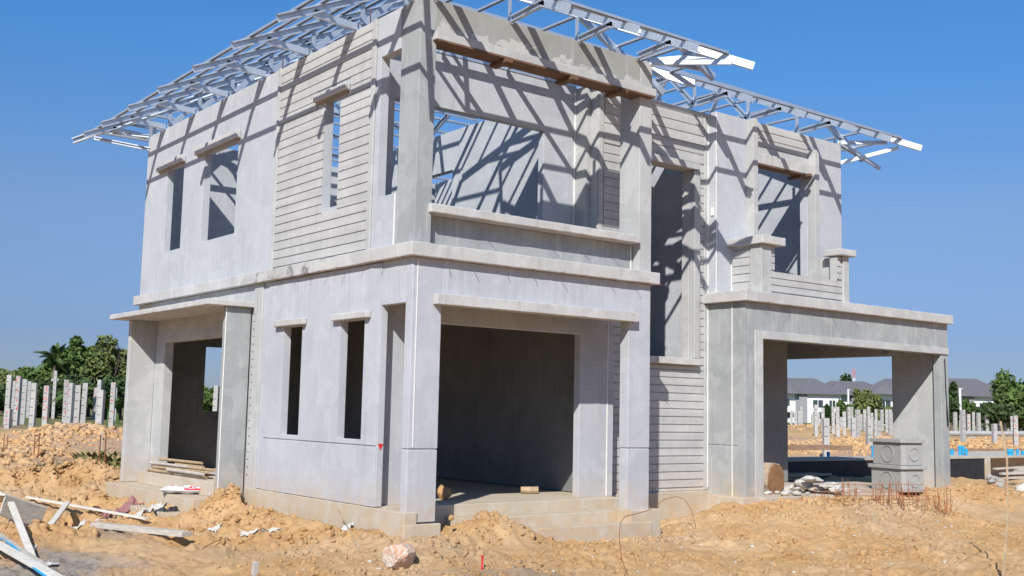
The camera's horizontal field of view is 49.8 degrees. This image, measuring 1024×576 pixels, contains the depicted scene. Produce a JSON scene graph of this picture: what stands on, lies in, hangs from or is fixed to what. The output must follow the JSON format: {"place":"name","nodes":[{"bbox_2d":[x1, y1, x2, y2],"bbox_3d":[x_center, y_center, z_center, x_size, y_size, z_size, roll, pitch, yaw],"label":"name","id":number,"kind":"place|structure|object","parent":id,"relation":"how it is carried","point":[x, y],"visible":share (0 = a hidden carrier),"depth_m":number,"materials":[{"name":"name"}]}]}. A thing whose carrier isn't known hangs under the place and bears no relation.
{"place":"outdoors","nodes":[
{"label":"outdoors","id":0,"kind":"place"},
{"bbox_2d":[0,408,1023,575],"bbox_3d":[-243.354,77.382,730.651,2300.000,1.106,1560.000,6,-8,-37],"label":"ground","id":1,"kind":"structure","parent":0,"point":[146,552],"depth_m":12.73,"materials":[{"name":"beige soil"}]},
{"bbox_2d":[3,375,12,424],"bbox_3d":[-25.287,5.952,55.340,0.258,3.165,0.235,1,-6,-1],"label":"concrete pile","id":2,"kind":"object","parent":1,"relation":"on","point":[9,387],"visible":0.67,"depth_m":55.33,"materials":[{"name":"concrete"}]},
{"bbox_2d":[0,368,15,412],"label":"tree","id":3,"kind":"object","parent":1,"relation":"on","point":[3,372],"visible":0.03,"depth_m":107.39,"materials":[{"name":"green plant"}]},
{"bbox_2d":[4,409,12,427],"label":"concrete pile","id":4,"kind":"object","parent":1,"relation":"on","point":[8,418],"visible":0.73,"depth_m":49.68,"materials":[{"name":"red paint"}]},
{"bbox_2d":[11,381,15,417],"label":"concrete pile","id":5,"kind":"object","parent":1,"relation":"on","point":[13,395],"visible":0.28,"depth_m":76.73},
{"bbox_2d":[0,365,30,384],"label":"tree","id":6,"kind":"object","parent":1,"relation":"on","point":[4,379],"visible":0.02,"depth_m":101.16,"materials":[{"name":"green plant"}]},
{"bbox_2d":[13,376,22,425],"bbox_3d":[-24.902,6.050,55.512,0.270,3.226,0.239,0,-6,9],"label":"concrete pile","id":7,"kind":"object","parent":1,"relation":"on","point":[17,401],"visible":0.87,"depth_m":55.48,"materials":[{"name":"red paint"}]},
{"bbox_2d":[7,502,35,555],"bbox_3d":[-5.232,2.554,11.752,0.070,0.388,2.031,5,-7,-30],"label":"board","id":8,"kind":"object","parent":1,"relation":"on","point":[23,534],"visible":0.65,"depth_m":11.70,"materials":[{"name":"grey wood"}]},
{"bbox_2d":[0,492,47,526],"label":"plywood sheet","id":9,"kind":"object","parent":1,"relation":"on","point":[28,511],"visible":0.75,"depth_m":13.70,"materials":[{"name":"grey wood"}]},
{"bbox_2d":[20,379,27,423],"bbox_3d":[-26.081,6.423,58.901,0.233,3.091,0.235,3,-7,-14],"label":"concrete pile","id":10,"kind":"object","parent":1,"relation":"on","point":[23,401],"visible":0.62,"depth_m":58.85,"materials":[{"name":"concrete"}]},
{"bbox_2d":[0,533,48,566],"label":"board","id":11,"kind":"object","parent":1,"relation":"on","point":[23,550],"visible":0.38,"depth_m":10.92,"materials":[{"name":"grey wood"}]},
{"bbox_2d":[0,379,50,417],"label":"tree","id":12,"kind":"object","parent":1,"relation":"on","point":[41,383],"visible":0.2,"depth_m":88.60,"materials":[{"name":"green plant"}]},
{"bbox_2d":[26,381,31,417],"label":"concrete pile","id":13,"kind":"object","parent":1,"relation":"on","point":[28,399],"visible":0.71,"depth_m":83.54,"materials":[{"name":"concrete"}]},
{"bbox_2d":[0,541,62,575],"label":"board","id":14,"kind":"object","parent":1,"relation":"on","point":[30,562],"visible":1,"depth_m":10.27,"materials":[{"name":"grey wood"}]},
{"bbox_2d":[0,538,46,575],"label":"rope","id":15,"kind":"object","parent":14,"relation":"on","point":[35,569],"visible":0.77,"depth_m":10.43,"materials":[{"name":"blue plastic"}]},
{"bbox_2d":[13,366,51,381],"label":"tree","id":16,"kind":"object","parent":1,"relation":"on","point":[42,374],"visible":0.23,"depth_m":98.07,"materials":[{"name":"green plant"}]},
{"bbox_2d":[28,383,37,428],"bbox_3d":[-21.803,5.740,50.196,0.236,2.824,0.235,2,-6,-4],"label":"concrete pile","id":17,"kind":"object","parent":1,"relation":"on","point":[33,404],"visible":0.69,"depth_m":50.15,"materials":[{"name":"concrete"}]},
{"bbox_2d":[41,386,50,426],"bbox_3d":[-21.291,5.859,50.398,0.265,2.784,0.239,1,-6,1],"label":"concrete pile","id":18,"kind":"object","parent":1,"relation":"on","point":[46,404],"visible":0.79,"depth_m":50.37,"materials":[{"name":"red paint"}]},
{"bbox_2d":[42,358,57,378],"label":"tree","id":19,"kind":"object","parent":1,"relation":"on","point":[48,367],"visible":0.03,"depth_m":102.55,"materials":[{"name":"green plant"}]},
{"bbox_2d":[30,342,70,378],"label":"palm tree","id":20,"kind":"object","parent":1,"relation":"on","point":[54,356],"visible":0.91,"depth_m":95.64,"materials":[{"name":"plant"}]},
{"bbox_2d":[32,501,69,551],"bbox_3d":[-5.488,2.813,13.137,0.070,0.170,4.476,3,-7,-17],"label":"board","id":21,"kind":"object","parent":1,"relation":"on","point":[59,513],"visible":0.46,"depth_m":13.90,"materials":[{"name":"brown wood"}]},
{"bbox_2d":[51,371,57,418],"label":"concrete pile","id":22,"kind":"object","parent":1,"relation":"on","point":[54,394],"visible":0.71,"depth_m":84.29,"materials":[{"name":"concrete"}]},
{"bbox_2d":[62,380,68,422],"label":"concrete pile","id":23,"kind":"object","parent":1,"relation":"on","point":[65,401],"visible":0.84,"depth_m":56.32,"materials":[{"name":"red paint"}]},
{"bbox_2d":[39,372,95,415],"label":"tree","id":24,"kind":"object","parent":1,"relation":"on","point":[75,378],"visible":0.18,"depth_m":87.77,"materials":[{"name":"green plant"}]},
{"bbox_2d":[67,383,74,422],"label":"concrete pile","id":25,"kind":"object","parent":1,"relation":"on","point":[71,397],"visible":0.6,"depth_m":59.76,"materials":[{"name":"concrete"}]},
{"bbox_2d":[52,379,92,417],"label":"palm tree","id":26,"kind":"object","parent":1,"relation":"on","point":[61,398],"visible":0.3,"depth_m":83.10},
{"bbox_2d":[56,334,95,378],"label":"tree","id":27,"kind":"object","parent":1,"relation":"on","point":[76,353],"visible":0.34,"depth_m":96.16,"materials":[{"name":"green plant"}]},
{"bbox_2d":[73,385,80,422],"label":"concrete pile","id":28,"kind":"object","parent":1,"relation":"on","point":[77,403],"visible":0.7,"depth_m":50.85,"materials":[{"name":"concrete"}]},
{"bbox_2d":[80,383,87,422],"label":"concrete pile","id":29,"kind":"object","parent":1,"relation":"on","point":[84,403],"visible":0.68,"depth_m":53.65,"materials":[{"name":"concrete"}]},
{"bbox_2d":[25,496,147,519],"bbox_3d":[-6.000,3.069,15.447,2.952,0.125,0.050,-4,-8,37],"label":"batten","id":30,"kind":"object","parent":1,"relation":"on","point":[91,508],"visible":1,"depth_m":15.30,"materials":[{"name":"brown wood"}]},
{"bbox_2d":[67,448,120,468],"bbox_3d":[-7.696,3.300,21.001,1.398,0.466,1.450,6,-8,-37],"label":"weed","id":31,"kind":"object","parent":1,"relation":"on","point":[110,461],"visible":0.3,"depth_m":20.81,"materials":[{"name":"green plant"}]},
{"bbox_2d":[92,388,96,419],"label":"concrete pile","id":32,"kind":"object","parent":1,"relation":"on","point":[94,404],"visible":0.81,"depth_m":85.25,"materials":[{"name":"red paint"}]},
{"bbox_2d":[95,380,102,421],"bbox_3d":[-24.007,7.044,64.072,0.237,3.415,0.235,0,-6,7],"label":"concrete pile","id":33,"kind":"object","parent":1,"relation":"on","point":[99,384],"visible":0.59,"depth_m":64.09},
{"bbox_2d":[75,375,125,410],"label":"tree","id":34,"kind":"object","parent":1,"relation":"on","point":[119,386],"visible":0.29,"depth_m":86.91,"materials":[{"name":"green plant"}]},
{"bbox_2d":[96,390,105,424],"bbox_3d":[-18.206,5.710,48.809,0.243,2.393,0.235,1,-6,6],"label":"concrete pile","id":35,"kind":"object","parent":1,"relation":"on","point":[101,406],"visible":0.69,"depth_m":48.77,"materials":[{"name":"concrete"}]},
{"bbox_2d":[98,435,106,461],"bbox_3d":[-7.497,3.022,20.192,0.120,0.673,0.024,2,-6,-4],"label":"rebar pair","id":36,"kind":"object","parent":1,"relation":"on","point":[100,447],"visible":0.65,"depth_m":20.20,"materials":[{"name":"metal"}]},
{"bbox_2d":[79,334,127,418],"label":"tree","id":37,"kind":"object","parent":1,"relation":"on","point":[109,360],"visible":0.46,"depth_m":91.32,"materials":[{"name":"green plant"}]},
{"bbox_2d":[108,382,116,426],"bbox_3d":[-20.722,6.425,57.158,0.249,3.050,0.239,2,-6,-7],"label":"concrete pile","id":38,"kind":"object","parent":1,"relation":"on","point":[112,404],"visible":0.87,"depth_m":57.11,"materials":[{"name":"red paint"}]},
{"bbox_2d":[105,398,124,422],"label":"banana plant","id":39,"kind":"object","parent":1,"relation":"on","point":[107,403],"visible":0.52,"depth_m":70.82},
{"bbox_2d":[93,495,143,517],"bbox_3d":[-5.697,3.136,15.875,0.396,0.284,0.736,-2,-7,29],"label":"cloth scrap","id":40,"kind":"object","parent":1,"relation":"on","point":[125,508],"visible":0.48,"depth_m":16.02,"materials":[{"name":"fabric"}]},
{"bbox_2d":[115,398,124,422],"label":"banana plant","id":41,"kind":"object","parent":1,"relation":"on","point":[119,406],"visible":0.47,"depth_m":72.91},
{"bbox_2d":[90,522,191,536],"bbox_3d":[-4.300,2.783,12.732,1.675,0.075,0.140,-3,-8,35],"label":"plank","id":42,"kind":"object","parent":1,"relation":"on","point":[147,530],"visible":0.91,"depth_m":12.62,"materials":[{"name":"grey wood"}]},
{"bbox_2d":[135,503,167,515],"bbox_3d":[-5.023,3.104,15.388,0.504,0.248,0.574,6,-8,-37],"label":"paper scrap","id":43,"kind":"object","parent":1,"relation":"on","point":[152,507],"visible":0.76,"depth_m":15.33,"materials":[{"name":"white paper"}]},
{"bbox_2d":[153,506,180,515],"bbox_3d":[-4.641,3.079,15.231,0.315,0.188,0.567,-2,-7,24],"label":"plastic scrap","id":44,"kind":"object","parent":1,"relation":"on","point":[169,509],"visible":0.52,"depth_m":15.11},
{"bbox_2d":[203,385,219,410],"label":"tree","id":45,"kind":"object","parent":1,"relation":"on","point":[208,401],"visible":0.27,"depth_m":85.17,"materials":[{"name":"green plant"}]},
{"bbox_2d":[212,386,218,410],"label":"concrete pile","id":46,"kind":"object","parent":1,"relation":"on","point":[215,398],"visible":0.54,"depth_m":58.67,"materials":[{"name":"concrete"}]},
{"bbox_2d":[251,561,258,575],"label":"wooden stake","id":47,"kind":"object","parent":1,"relation":"on","point":[255,568],"visible":1,"depth_m":9.92,"materials":[{"name":"grey wood"}]},
{"bbox_2d":[240,527,281,535],"bbox_3d":[-2.926,2.839,12.854,0.493,0.101,0.125,2,-6,-5],"label":"paper scrap","id":48,"kind":"object","parent":1,"relation":"on","point":[272,529],"visible":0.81,"depth_m":12.83,"materials":[{"name":"white paper"}]},
{"bbox_2d":[382,543,415,568],"bbox_3d":[-1.075,2.602,10.675,0.308,0.272,0.311,6,-8,-37],"label":"boulder","id":49,"kind":"object","parent":1,"relation":"on","point":[396,556],"visible":0.99,"depth_m":10.59,"materials":[{"name":"stone"}]},
{"bbox_2d":[0,422,1023,575],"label":"soil clods","id":50,"kind":"object","parent":1,"relation":"on","point":[20,457],"visible":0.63,"depth_m":13.91,"materials":[{"name":"beige soil"}]},
{"bbox_2d":[72,0,952,542],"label":"unfinished house","id":51,"kind":"structure","parent":1,"relation":"on","point":[566,316],"depth_m":15.63,"materials":[{"name":"concrete"}]},
{"bbox_2d":[147,468,177,473],"bbox_3d":[-5.350,2.810,16.900,0.049,0.060,1.156,6,-8,-39],"label":"bamboo pole","id":52,"kind":"object","parent":51,"relation":"on","point":[156,470],"visible":1,"depth_m":16.94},
{"bbox_2d":[166,468,204,475],"bbox_3d":[-4.802,2.699,16.200,0.049,0.049,1.303,6,-8,-39],"label":"bamboo pole","id":53,"kind":"object","parent":52,"relation":"on","point":[184,471],"visible":1,"depth_m":16.17,"materials":[{"name":"grey wood"}]},
{"bbox_2d":[160,485,200,493],"bbox_3d":[-4.643,2.872,15.735,0.720,0.133,0.381,2,-6,-6],"label":"cement bag","id":54,"kind":"object","parent":51,"relation":"on","point":[186,489],"visible":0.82,"depth_m":15.59,"materials":[{"name":"paper"}]},
{"bbox_2d":[437,485,451,499],"bbox_3d":[-0.846,2.557,13.796,0.176,0.195,0.143,0,-7,15],"label":"clay lump","id":55,"kind":"object","parent":51,"relation":"on","point":[443,492],"visible":0.98,"depth_m":13.76,"materials":[{"name":"soil"}]},
{"bbox_2d":[520,486,537,493],"bbox_3d":[0.238,2.759,15.070,0.238,0.097,0.100,2,-6,-4],"label":"wood offcut","id":56,"kind":"object","parent":51,"relation":"on","point":[532,490],"visible":1,"depth_m":15.03,"materials":[{"name":"brown wood"}]},
{"bbox_2d":[764,462,783,493],"bbox_3d":[3.792,2.968,17.111,0.454,0.553,0.721,7,-9,-43],"label":"log","id":57,"kind":"object","parent":51,"relation":"on","point":[773,477],"visible":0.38,"depth_m":16.82,"materials":[{"name":"brown wood"}]},
{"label":"bamboo pole","id":58,"kind":"object","parent":51,"relation":"on","visible":0},
{"bbox_2d":[179,466,214,471],"bbox_3d":[-4.650,2.656,16.241,0.049,0.051,1.174,6,-8,-39],"label":"bamboo pole","id":59,"kind":"object","parent":58,"relation":"on","point":[200,468],"visible":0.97,"depth_m":16.10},
{"bbox_2d":[619,507,652,574],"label":"bent wire","id":60,"kind":"object","parent":1,"relation":"on","point":[619,534],"visible":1,"depth_m":10.48,"materials":[{"name":"metal"}]},
{"bbox_2d":[298,504,1010,574],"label":"stone chips","id":61,"kind":"object","parent":1,"relation":"on","point":[752,546],"visible":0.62,"depth_m":12.62,"materials":[{"name":"white stone"}]},
{"bbox_2d":[814,405,817,435],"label":"concrete pile","id":62,"kind":"object","parent":1,"relation":"on","point":[815,420],"visible":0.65,"depth_m":74.72,"materials":[{"name":"concrete"}]},
{"bbox_2d":[787,378,846,422],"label":"house","id":63,"kind":"structure","parent":1,"relation":"on","point":[807,394],"depth_m":193.27,"materials":[{"name":"white paint"}]},
{"bbox_2d":[812,399,823,407],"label":"window","id":64,"kind":"structure","parent":63,"relation":"in","point":[820,403],"depth_m":192.99,"materials":[{"name":"white paint"}]},
{"bbox_2d":[788,445,851,449],"bbox_3d":[6.367,5.141,35.543,13.086,0.160,0.050,5,-7,-31],"label":"formwork board","id":65,"kind":"object","parent":1,"relation":"on","point":[814,447],"visible":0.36,"depth_m":38.03,"materials":[{"name":"wood"}]},
{"bbox_2d":[822,418,829,456],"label":"concrete pile","id":66,"kind":"object","parent":1,"relation":"on","point":[825,431],"visible":0.64,"depth_m":43.96,"materials":[{"name":"concrete"}]},
{"bbox_2d":[820,403,835,424],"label":"tree","id":67,"kind":"object","parent":1,"relation":"on","point":[827,407],"visible":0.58,"depth_m":106.72,"materials":[{"name":"green plant"}]},
{"bbox_2d":[831,407,834,433],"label":"concrete pile","id":68,"kind":"object","parent":1,"relation":"on","point":[833,420],"visible":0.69,"depth_m":80.66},
{"bbox_2d":[836,407,839,436],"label":"concrete pile","id":69,"kind":"object","parent":1,"relation":"on","point":[837,423],"visible":0.73,"depth_m":74.31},
{"bbox_2d":[842,412,845,434],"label":"concrete pile","id":70,"kind":"object","parent":1,"relation":"on","point":[844,422],"visible":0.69,"depth_m":77.17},
{"bbox_2d":[835,398,854,427],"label":"tree","id":71,"kind":"object","parent":1,"relation":"on","point":[841,405],"visible":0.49,"depth_m":106.21,"materials":[{"name":"green plant"}]},
{"bbox_2d":[838,373,851,380],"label":"tree","id":72,"kind":"object","parent":1,"relation":"on","point":[844,377],"visible":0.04,"depth_m":286.23,"materials":[{"name":"green plant"}]},
{"bbox_2d":[825,381,871,404],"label":"house","id":73,"kind":"structure","parent":1,"relation":"on","point":[843,386],"depth_m":203.03,"materials":[{"name":"white paint"}]},
{"bbox_2d":[851,418,855,437],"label":"concrete pile","id":74,"kind":"object","parent":1,"relation":"on","point":[853,427],"visible":0.65,"depth_m":64.12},
{"bbox_2d":[855,409,859,436],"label":"concrete pile","id":75,"kind":"object","parent":1,"relation":"on","point":[857,414],"visible":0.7,"depth_m":68.68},
{"bbox_2d":[852,387,882,419],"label":"tree","id":76,"kind":"object","parent":1,"relation":"on","point":[865,398],"visible":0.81,"depth_m":98.89,"materials":[{"name":"green plant"}]},
{"bbox_2d":[865,419,872,444],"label":"concrete pile","id":77,"kind":"object","parent":1,"relation":"on","point":[869,428],"visible":0.59,"depth_m":50.39,"materials":[{"name":"concrete"}]},
{"bbox_2d":[860,379,892,424],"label":"house","id":78,"kind":"structure","parent":1,"relation":"on","point":[882,388],"depth_m":189.34,"materials":[{"name":"white paint"}]},
{"bbox_2d":[880,409,883,430],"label":"concrete pile","id":79,"kind":"object","parent":1,"relation":"on","point":[882,418],"visible":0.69,"depth_m":95.60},
{"bbox_2d":[814,478,953,512],"bbox_3d":[5.390,2.996,16.020,1.869,0.441,0.592,1,-6,2],"label":"rebar cage","id":80,"kind":"object","parent":1,"relation":"on","point":[896,495],"visible":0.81,"depth_m":15.96,"materials":[{"name":"orange metal"}]},
{"bbox_2d":[877,406,892,423],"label":"tree","id":81,"kind":"object","parent":1,"relation":"on","point":[884,408],"visible":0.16,"depth_m":121.43,"materials":[{"name":"green plant"}]},
{"bbox_2d":[887,409,892,434],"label":"concrete pile","id":82,"kind":"object","parent":1,"relation":"on","point":[890,430],"visible":0.66,"depth_m":79.46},
{"bbox_2d":[868,463,926,491],"bbox_3d":[6.373,3.133,18.242,0.520,0.420,0.820,4,-7,-23],"label":"junction box","id":83,"kind":"object","parent":1,"relation":"on","point":[893,474],"visible":0.91,"depth_m":17.97,"materials":[{"name":"concrete"}]},
{"bbox_2d":[869,438,924,465],"bbox_3d":[6.389,2.711,18.281,0.500,0.420,0.780,4,-7,-23],"label":"junction box","id":84,"kind":"object","parent":83,"relation":"on","point":[896,451],"visible":1,"depth_m":18.02,"materials":[{"name":"concrete"}]},
{"bbox_2d":[788,451,1023,480],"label":"foundation","id":85,"kind":"object","parent":1,"relation":"on","point":[977,464],"visible":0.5,"depth_m":25.65,"materials":[{"name":"beige concrete"}]},
{"bbox_2d":[948,381,962,430],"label":"tree","id":86,"kind":"object","parent":1,"relation":"on","point":[954,404],"visible":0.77,"depth_m":92.14,"materials":[{"name":"green plant"}]},
{"bbox_2d":[953,412,957,430],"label":"concrete pile","id":87,"kind":"object","parent":1,"relation":"on","point":[955,426],"visible":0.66,"depth_m":87.80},
{"bbox_2d":[960,410,965,441],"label":"concrete pile","id":88,"kind":"object","parent":1,"relation":"on","point":[962,425],"visible":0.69,"depth_m":65.65,"materials":[{"name":"concrete"}]},
{"bbox_2d":[962,398,976,430],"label":"tree","id":89,"kind":"object","parent":1,"relation":"on","point":[968,406],"visible":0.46,"depth_m":100.67,"materials":[{"name":"green plant"}]},
{"bbox_2d":[948,378,994,407],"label":"house","id":90,"kind":"structure","parent":1,"relation":"on","point":[978,392],"depth_m":176.45,"materials":[{"name":"white paint"}]},
{"bbox_2d":[976,413,980,430],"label":"concrete pile","id":91,"kind":"object","parent":1,"relation":"on","point":[978,421],"visible":0.69,"depth_m":83.67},
{"bbox_2d":[971,400,997,430],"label":"tree","id":92,"kind":"object","parent":1,"relation":"on","point":[975,410],"visible":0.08,"depth_m":100.26,"materials":[{"name":"green plant"}]},
{"bbox_2d":[949,431,1023,436],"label":"rail","id":93,"kind":"object","parent":1,"relation":"on","point":[980,433],"visible":0.47,"depth_m":69.08,"materials":[{"name":"concrete"}]},
{"bbox_2d":[950,448,1023,450],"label":"formwork board","id":94,"kind":"object","parent":1,"relation":"on","point":[969,449],"visible":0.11,"depth_m":38.58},
{"bbox_2d":[991,424,997,442],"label":"concrete pile","id":95,"kind":"object","parent":1,"relation":"on","point":[994,435],"visible":0.6,"depth_m":61.11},
{"bbox_2d":[978,400,1020,430],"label":"tree","id":96,"kind":"object","parent":1,"relation":"on","point":[1003,411],"visible":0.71,"depth_m":82.94,"materials":[{"name":"green plant"}]},
{"bbox_2d":[1000,421,1008,575],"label":"bamboo pole","id":97,"kind":"object","parent":1,"relation":"on","point":[1006,535],"visible":1,"depth_m":11.90,"materials":[{"name":"wood"}]},
{"bbox_2d":[989,368,1023,430],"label":"tree","id":98,"kind":"object","parent":1,"relation":"on","point":[1002,384],"visible":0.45,"depth_m":85.89,"materials":[{"name":"green plant"}]},
{"bbox_2d":[1002,387,1023,430],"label":"tree","id":99,"kind":"object","parent":1,"relation":"on","point":[1015,397],"visible":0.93,"depth_m":82.68,"materials":[{"name":"green plant"}]},
{"bbox_2d":[1013,416,1018,445],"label":"concrete pile","id":100,"kind":"object","parent":1,"relation":"on","point":[1015,430],"visible":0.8,"depth_m":62.54,"materials":[{"name":"grey concrete"}]},
{"bbox_3d":[4.737,3.698,20.330,0.150,0.290,0.500,6,-8,-37],"label":"timber bearer","id":101,"kind":"object","parent":1,"relation":"on","visible":0},
{"bbox_2d":[788,477,801,479],"bbox_3d":[5.267,3.559,20.607,1.025,0.055,0.100,7,-8,-41],"label":"timber","id":102,"kind":"object","parent":101,"relation":"on","point":[793,478],"visible":0.29,"depth_m":20.56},
{"bbox_2d":[788,473,831,476],"bbox_3d":[5.514,3.520,20.755,1.480,0.055,0.107,6,-8,-37],"label":"timber","id":103,"kind":"object","parent":102,"relation":"on","point":[812,474],"visible":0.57,"depth_m":20.77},
{"bbox_2d":[0,0,1023,388],"label":"sky","id":104,"kind":"structure","parent":0,"point":[939,228],"materials":[{"name":"blue"}]},
{"bbox_3d":[4.536,3.088,17.116,0.239,0.088,0.199,6,-8,-37],"label":"plaster lump","id":105,"kind":"object","parent":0,"visible":0},
{"bbox_2d":[794,479,812,486],"bbox_3d":[4.515,3.031,17.130,0.340,0.152,0.246,6,-8,-37],"label":"plaster lump","id":106,"kind":"object","parent":105,"relation":"on","point":[800,483],"visible":0.73,"depth_m":17.03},
{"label":"bamboo pole","id":107,"kind":"object","parent":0,"visible":0},
{"bbox_2d":[174,463,204,467],"bbox_3d":[-4.848,2.673,16.575,0.049,0.051,1.002,6,-8,-40],"label":"bamboo pole","id":108,"kind":"object","parent":107,"relation":"on","point":[190,465],"visible":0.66,"depth_m":16.50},
{"bbox_2d":[158,457,202,464],"bbox_3d":[-5.077,2.649,16.876,0.049,0.057,1.621,6,-8,-39],"label":"bamboo pole","id":109,"kind":"object","parent":108,"relation":"on","point":[178,460],"visible":1,"depth_m":16.84,"materials":[{"name":"wood"}]},
{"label":"bamboo pole","id":110,"kind":"object","parent":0,"visible":0},
{"bbox_2d":[183,469,209,473],"bbox_3d":[-4.811,2.709,16.365,0.049,0.065,1.485,6,-8,-39],"label":"bamboo pole","id":111,"kind":"object","parent":110,"relation":"on","point":[205,472],"visible":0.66,"depth_m":16.02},
{"bbox_2d":[149,461,187,467],"bbox_3d":[-5.287,2.723,16.986,0.049,0.056,1.475,6,-8,-39],"label":"bamboo pole","id":112,"kind":"object","parent":111,"relation":"on","point":[167,464],"visible":1,"depth_m":16.95,"materials":[{"name":"grey wood"}]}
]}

